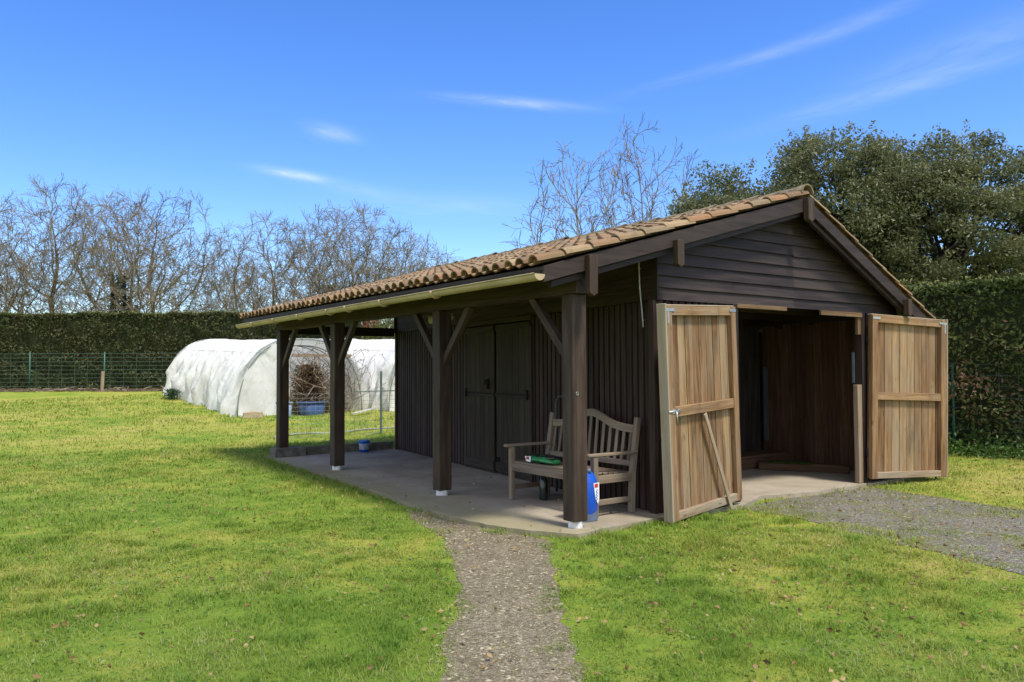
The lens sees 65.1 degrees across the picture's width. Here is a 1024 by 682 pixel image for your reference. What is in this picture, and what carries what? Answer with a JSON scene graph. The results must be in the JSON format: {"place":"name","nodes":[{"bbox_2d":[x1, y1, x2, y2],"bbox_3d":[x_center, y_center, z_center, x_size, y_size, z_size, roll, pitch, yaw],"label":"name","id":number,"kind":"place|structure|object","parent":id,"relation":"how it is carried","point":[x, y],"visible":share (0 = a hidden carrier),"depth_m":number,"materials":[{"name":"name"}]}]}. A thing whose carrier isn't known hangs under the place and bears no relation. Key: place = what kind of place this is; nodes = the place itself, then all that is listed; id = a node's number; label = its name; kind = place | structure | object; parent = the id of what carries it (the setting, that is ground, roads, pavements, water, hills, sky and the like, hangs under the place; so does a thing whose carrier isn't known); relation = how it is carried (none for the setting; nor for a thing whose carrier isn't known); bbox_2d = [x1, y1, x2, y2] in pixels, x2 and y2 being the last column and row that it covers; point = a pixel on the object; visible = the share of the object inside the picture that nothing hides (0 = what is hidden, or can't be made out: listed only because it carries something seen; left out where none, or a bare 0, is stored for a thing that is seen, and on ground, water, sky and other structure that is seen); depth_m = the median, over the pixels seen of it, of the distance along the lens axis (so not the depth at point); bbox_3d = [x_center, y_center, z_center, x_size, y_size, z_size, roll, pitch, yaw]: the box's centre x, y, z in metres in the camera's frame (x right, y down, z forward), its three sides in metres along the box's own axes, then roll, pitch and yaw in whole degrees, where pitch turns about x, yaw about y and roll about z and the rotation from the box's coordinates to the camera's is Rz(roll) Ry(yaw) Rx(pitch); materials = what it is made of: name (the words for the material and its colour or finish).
{"place":"outdoors","nodes":[
{"label":"outdoors","id":0,"kind":"place"},
{"bbox_2d":[402,509,605,681],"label":"path","id":1,"kind":"structure","parent":0,"point":[470,660],"depth_m":5.23,"materials":[{"name":"grey gravel"}]},
{"bbox_2d":[0,391,1023,681],"bbox_3d":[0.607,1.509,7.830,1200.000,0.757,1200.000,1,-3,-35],"label":"ground","id":2,"kind":"structure","parent":0,"point":[652,639],"depth_m":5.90,"materials":[{"name":"plant"}]},
{"bbox_2d":[0,205,75,313],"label":"bare tree","id":3,"kind":"object","parent":2,"relation":"on","point":[7,307],"visible":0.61,"depth_m":47.32,"materials":[{"name":"brown plant"}]},
{"bbox_2d":[0,245,78,313],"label":"bare tree","id":4,"kind":"object","parent":2,"relation":"on","point":[32,291],"visible":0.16,"depth_m":56.33,"materials":[{"name":"brown plant"}]},
{"bbox_2d":[0,172,146,313],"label":"bare tree","id":5,"kind":"object","parent":2,"relation":"on","point":[41,211],"visible":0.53,"depth_m":48.05,"materials":[{"name":"brown plant"}]},
{"bbox_2d":[0,386,163,391],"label":"brushwood","id":6,"kind":"object","parent":2,"relation":"on","point":[115,389],"visible":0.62,"depth_m":36.97,"materials":[{"name":"plant"}]},
{"bbox_2d":[0,352,169,388],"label":"wire fence","id":7,"kind":"object","parent":2,"relation":"on","point":[104,365],"visible":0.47,"depth_m":37.58,"materials":[{"name":"green metal"}]},
{"bbox_2d":[100,371,104,390],"bbox_3d":[-18.828,1.910,36.867,0.159,1.023,0.170,1,-3,-35],"label":"wooden stake","id":8,"kind":"object","parent":2,"relation":"on","point":[102,381],"visible":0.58,"depth_m":36.80,"materials":[{"name":"brown wood"}]},
{"bbox_2d":[27,188,200,317],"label":"bare tree","id":9,"kind":"object","parent":2,"relation":"on","point":[111,305],"visible":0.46,"depth_m":47.39,"materials":[{"name":"brown plant"}]},
{"bbox_2d":[68,248,181,312],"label":"bare tree","id":10,"kind":"object","parent":2,"relation":"on","point":[166,297],"visible":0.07,"depth_m":55.83,"materials":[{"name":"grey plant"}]},
{"bbox_2d":[45,184,236,313],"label":"bare tree","id":11,"kind":"object","parent":2,"relation":"on","point":[149,285],"visible":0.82,"depth_m":45.23,"materials":[{"name":"brown plant"}]},
{"bbox_2d":[156,387,186,399],"bbox_3d":[-13.596,2.125,32.029,1.290,0.541,2.872,1,-3,-35],"label":"weed tuft","id":12,"kind":"object","parent":2,"relation":"on","point":[171,394],"visible":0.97,"depth_m":31.95,"materials":[{"name":"green plant"}]},
{"bbox_2d":[0,306,360,389],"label":"hedge","id":13,"kind":"object","parent":2,"relation":"on","point":[58,344],"visible":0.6,"depth_m":39.23,"materials":[{"name":"green plant"}]},
{"bbox_2d":[163,244,282,312],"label":"bare tree","id":14,"kind":"object","parent":2,"relation":"on","point":[222,293],"visible":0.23,"depth_m":49.50,"materials":[{"name":"brown plant"}]},
{"bbox_2d":[203,261,292,310],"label":"bare tree","id":15,"kind":"object","parent":2,"relation":"on","point":[247,289],"visible":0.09,"depth_m":56.74,"materials":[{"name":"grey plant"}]},
{"bbox_2d":[242,411,262,418],"bbox_3d":[-7.819,2.228,24.202,0.594,0.210,0.231,0,-2,-20],"label":"stone block","id":16,"kind":"object","parent":2,"relation":"on","point":[253,414],"depth_m":24.10,"materials":[{"name":"beige stone"}]},
{"bbox_2d":[162,338,368,416],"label":"polytunnel","id":17,"kind":"structure","parent":2,"relation":"on","point":[234,378],"depth_m":26.88,"materials":[{"name":"white plastic"}]},
{"bbox_2d":[184,210,354,312],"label":"bare tree","id":18,"kind":"object","parent":2,"relation":"on","point":[253,271],"visible":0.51,"depth_m":46.06,"materials":[{"name":"brown plant"}]},
{"bbox_2d":[275,402,292,416],"bbox_3d":[-6.896,2.071,24.273,0.445,0.458,0.382,2,-3,-42],"label":"plastic tub","id":19,"kind":"object","parent":2,"relation":"on","point":[290,406],"visible":0.27,"depth_m":24.24,"materials":[{"name":"white plastic"}]},
{"bbox_2d":[298,401,326,414],"bbox_3d":[-6.252,2.094,25.040,0.583,0.418,0.827,-2,-3,37],"label":"plastic tub","id":20,"kind":"object","parent":2,"relation":"on","point":[310,409],"visible":0.73,"depth_m":24.80,"materials":[{"name":"blue plastic"}]},
{"bbox_2d":[259,205,396,305],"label":"bare tree","id":21,"kind":"object","parent":2,"relation":"on","point":[326,241],"visible":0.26,"depth_m":48.24,"materials":[{"name":"brown plant"}]},
{"bbox_2d":[271,427,392,437],"bbox_3d":[-3.486,2.223,20.306,5.490,0.150,0.233,2,-3,-42],"label":"garden hose","id":22,"kind":"object","parent":2,"relation":"on","point":[345,431],"visible":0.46,"depth_m":19.40,"materials":[{"name":"grey rubber"}]},
{"bbox_2d":[289,337,394,413],"bbox_3d":[-6.085,1.134,26.526,3.951,2.457,4.161,-2,-3,39],"label":"dried vine","id":23,"kind":"object","parent":2,"relation":"on","point":[308,383],"visible":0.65,"depth_m":25.47,"materials":[{"name":"brown plant"}]},
{"bbox_2d":[290,371,394,437],"bbox_3d":[-3.050,1.534,19.162,4.602,1.622,0.546,1,-3,-33],"label":"wire fence","id":24,"kind":"object","parent":2,"relation":"on","point":[350,409],"visible":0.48,"depth_m":19.02,"materials":[{"name":"grey metal"}]},
{"bbox_2d":[267,199,423,326],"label":"bare tree","id":25,"kind":"object","parent":2,"relation":"on","point":[342,230],"visible":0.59,"depth_m":45.31,"materials":[{"name":"brown plant"}]},
{"bbox_2d":[307,247,407,325],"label":"bare tree","id":26,"kind":"object","parent":2,"relation":"on","point":[368,266],"visible":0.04,"depth_m":57.63,"materials":[{"name":"brown plant"}]},
{"bbox_2d":[353,408,374,413],"bbox_3d":[-4.660,2.191,25.097,0.120,0.140,1.010,-1,-2,28],"label":"loose board","id":27,"kind":"object","parent":2,"relation":"on","point":[363,410],"visible":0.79,"depth_m":25.09,"materials":[{"name":"wood"}]},
{"bbox_2d":[361,320,380,327],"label":"shrub","id":28,"kind":"object","parent":2,"relation":"on","point":[367,324],"depth_m":43.13,"materials":[{"name":"plant"}]},
{"bbox_2d":[347,339,394,411],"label":"polytunnel","id":29,"kind":"structure","parent":2,"relation":"on","point":[377,348],"depth_m":28.11,"materials":[{"name":"white plastic"}]},
{"bbox_2d":[360,318,394,339],"bbox_3d":[-6.003,0.477,38.536,2.695,3.682,2.801,1,-3,-35],"label":"shrub","id":30,"kind":"object","parent":2,"relation":"on","point":[385,324],"visible":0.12,"depth_m":38.22,"materials":[{"name":"green plant"}]},
{"bbox_2d":[332,227,459,324],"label":"bare tree","id":31,"kind":"object","parent":2,"relation":"on","point":[423,255],"visible":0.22,"depth_m":48.20,"materials":[{"name":"brown plant"}]},
{"bbox_2d":[397,249,463,275],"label":"bare tree","id":32,"kind":"object","parent":2,"relation":"on","point":[435,259],"visible":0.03,"depth_m":50.82,"materials":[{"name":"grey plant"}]},
{"bbox_2d":[0,461,1023,681],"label":"clover","id":33,"kind":"object","parent":2,"relation":"on","point":[638,662],"visible":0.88,"depth_m":5.70,"materials":[{"name":"green plant"}]},
{"bbox_2d":[0,456,1023,681],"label":"fallen leaves","id":34,"kind":"object","parent":2,"relation":"on","point":[483,667],"visible":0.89,"depth_m":6.17,"materials":[{"name":"brown plant"}]},
{"bbox_2d":[499,138,647,246],"bbox_3d":[2.512,-2.378,28.226,6.223,9.763,5.471,1,-3,-35],"label":"bare young tree","id":35,"kind":"object","parent":2,"relation":"on","point":[573,209],"visible":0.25,"depth_m":27.81,"materials":[{"name":"brown plant"}]},
{"bbox_2d":[236,184,947,527],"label":"timber shed","id":36,"kind":"structure","parent":2,"relation":"on","point":[795,324],"depth_m":10.46,"materials":[{"name":"brown wood"}]},
{"bbox_2d":[465,325,495,471],"bbox_3d":[-0.532,0.882,12.546,0.116,2.220,0.994,1,-2,-28],"label":"porch door","id":37,"kind":"structure","parent":36,"relation":"in","point":[480,341],"depth_m":12.51,"materials":[{"name":"wood"}]},
{"bbox_2d":[495,321,530,479],"bbox_3d":[0.003,0.845,11.619,0.075,2.220,1.054,1,-2,-28],"label":"porch door","id":38,"kind":"structure","parent":36,"relation":"in","point":[512,339],"depth_m":11.63,"materials":[{"name":"wood"}]},
{"bbox_2d":[638,256,643,326],"bbox_3d":[1.424,-0.575,8.844,0.062,0.851,0.038,-2,-3,35],"label":"hanging rod","id":39,"kind":"object","parent":36,"relation":"hanging from","point":[639,268],"visible":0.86,"depth_m":8.83,"materials":[{"name":"plastic"}]},
{"bbox_2d":[656,303,741,522],"bbox_3d":[2.086,0.733,8.762,0.134,2.319,1.571,-2,-3,44],"label":"garage door","id":40,"kind":"structure","parent":36,"relation":"in","point":[697,344],"depth_m":8.73,"materials":[{"name":"brown wood"}]},
{"bbox_2d":[866,313,947,480],"bbox_3d":[5.543,0.829,11.230,1.599,2.394,0.115,1,-2,-25],"label":"garage door","id":41,"kind":"structure","parent":36,"relation":"in","point":[907,414],"depth_m":11.23,"materials":[{"name":"brown wood"}]},
{"bbox_2d":[582,113,710,231],"bbox_3d":[4.720,-2.804,28.472,5.468,10.578,5.268,0,-2,-10],"label":"bare young tree","id":42,"kind":"object","parent":2,"relation":"on","point":[650,214],"visible":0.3,"depth_m":28.64,"materials":[{"name":"brown plant"}]},
{"bbox_2d":[664,157,815,216],"bbox_3d":[6.403,-1.545,23.982,5.339,7.820,5.180,1,-3,-35],"label":"evergreen tree","id":43,"kind":"object","parent":2,"relation":"on","point":[705,198],"visible":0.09,"depth_m":23.28,"materials":[{"name":"green plant"}]},
{"bbox_2d":[743,120,955,296],"bbox_3d":[10.208,-2.179,24.738,6.822,9.072,6.437,1,-3,-35],"label":"evergreen tree","id":44,"kind":"object","parent":2,"relation":"on","point":[797,166],"visible":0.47,"depth_m":22.83,"materials":[{"name":"green plant"}]},
{"bbox_2d":[746,487,1023,574],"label":"gravel drive","id":45,"kind":"structure","parent":2,"relation":"on","point":[937,519],"depth_m":8.50,"materials":[{"name":"grey gravel"}]},
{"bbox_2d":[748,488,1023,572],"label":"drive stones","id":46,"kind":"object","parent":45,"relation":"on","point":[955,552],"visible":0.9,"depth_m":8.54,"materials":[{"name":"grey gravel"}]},
{"bbox_2d":[847,119,1023,295],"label":"evergreen tree","id":47,"kind":"object","parent":2,"relation":"on","point":[960,201],"visible":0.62,"depth_m":22.54,"materials":[{"name":"green plant"}]},
{"bbox_2d":[899,268,1023,453],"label":"hedge","id":48,"kind":"object","parent":2,"relation":"on","point":[985,328],"visible":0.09,"depth_m":14.56,"materials":[{"name":"green plant"}]},
{"bbox_2d":[948,395,1023,460],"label":"weeds","id":49,"kind":"object","parent":2,"relation":"on","point":[994,448],"visible":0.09,"depth_m":14.12,"materials":[{"name":"green plant"}]},
{"bbox_2d":[949,363,1023,448],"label":"wire fence","id":50,"kind":"object","parent":2,"relation":"on","point":[953,402],"visible":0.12,"depth_m":14.76,"materials":[{"name":"green metal"}]},
{"bbox_2d":[0,0,1023,323],"label":"sky","id":51,"kind":"structure","parent":0,"point":[437,114],"materials":[{"name":"blue"}]},
{"bbox_2d":[265,448,906,538],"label":"pavement","id":52,"kind":"structure","parent":0,"point":[493,505],"depth_m":10.37,"materials":[{"name":"concrete"}]},
{"bbox_2d":[270,446,305,457],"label":"concrete block","id":53,"kind":"structure","parent":52,"relation":"on","point":[289,451],"depth_m":14.65,"materials":[{"name":"grey concrete"}]},
{"bbox_2d":[303,441,392,454],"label":"kerb","id":54,"kind":"structure","parent":52,"relation":"on","point":[324,449],"depth_m":15.51,"materials":[{"name":"concrete"}]},
{"bbox_2d":[358,440,370,451],"bbox_3d":[-2.845,2.021,15.445,0.228,0.228,0.238,1,-3,-35],"label":"paint bucket","id":55,"kind":"object","parent":52,"relation":"on","point":[363,445],"visible":1,"depth_m":15.37,"materials":[{"name":"blue plastic"}]},
{"bbox_2d":[539,476,547,499],"bbox_3d":[0.378,1.714,9.626,0.104,0.378,0.104,1,-3,-35],"label":"glass bottle","id":56,"kind":"object","parent":52,"relation":"on","point":[543,487],"visible":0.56,"depth_m":9.58,"materials":[{"name":"glass"}]},
{"bbox_2d":[555,395,561,491],"bbox_3d":[0.656,1.302,10.179,0.033,1.240,0.324,1,-3,-35],"label":"bent pipe","id":57,"kind":"object","parent":52,"relation":"on","point":[556,412],"visible":0.52,"depth_m":10.29,"materials":[{"name":"black metal"}]},
{"bbox_2d":[504,408,640,516],"bbox_3d":[0.664,1.339,9.243,0.768,1.099,1.575,1,-3,-35],"label":"garden bench","id":58,"kind":"object","parent":52,"relation":"on","point":[548,471],"visible":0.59,"depth_m":9.11,"materials":[{"name":"brown wood"}]},
{"bbox_2d":[525,453,560,464],"bbox_3d":[0.373,1.385,9.415,0.285,0.111,0.489,1,-3,-35],"label":"seed bag","id":59,"kind":"object","parent":58,"relation":"on","point":[546,459],"visible":1,"depth_m":9.29,"materials":[{"name":"green plastic"}]},
{"bbox_2d":[583,468,598,521],"bbox_3d":[0.741,1.548,8.338,0.224,0.607,0.296,1,-3,-35],"label":"gas cylinder","id":60,"kind":"object","parent":52,"relation":"on","point":[593,491],"visible":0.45,"depth_m":8.23,"materials":[{"name":"blue metal"}]},
{"bbox_2d":[758,460,849,473],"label":"timber beam","id":61,"kind":"structure","parent":52,"relation":"on","point":[786,465],"depth_m":12.15,"materials":[{"name":"brown wood"}]}
]}

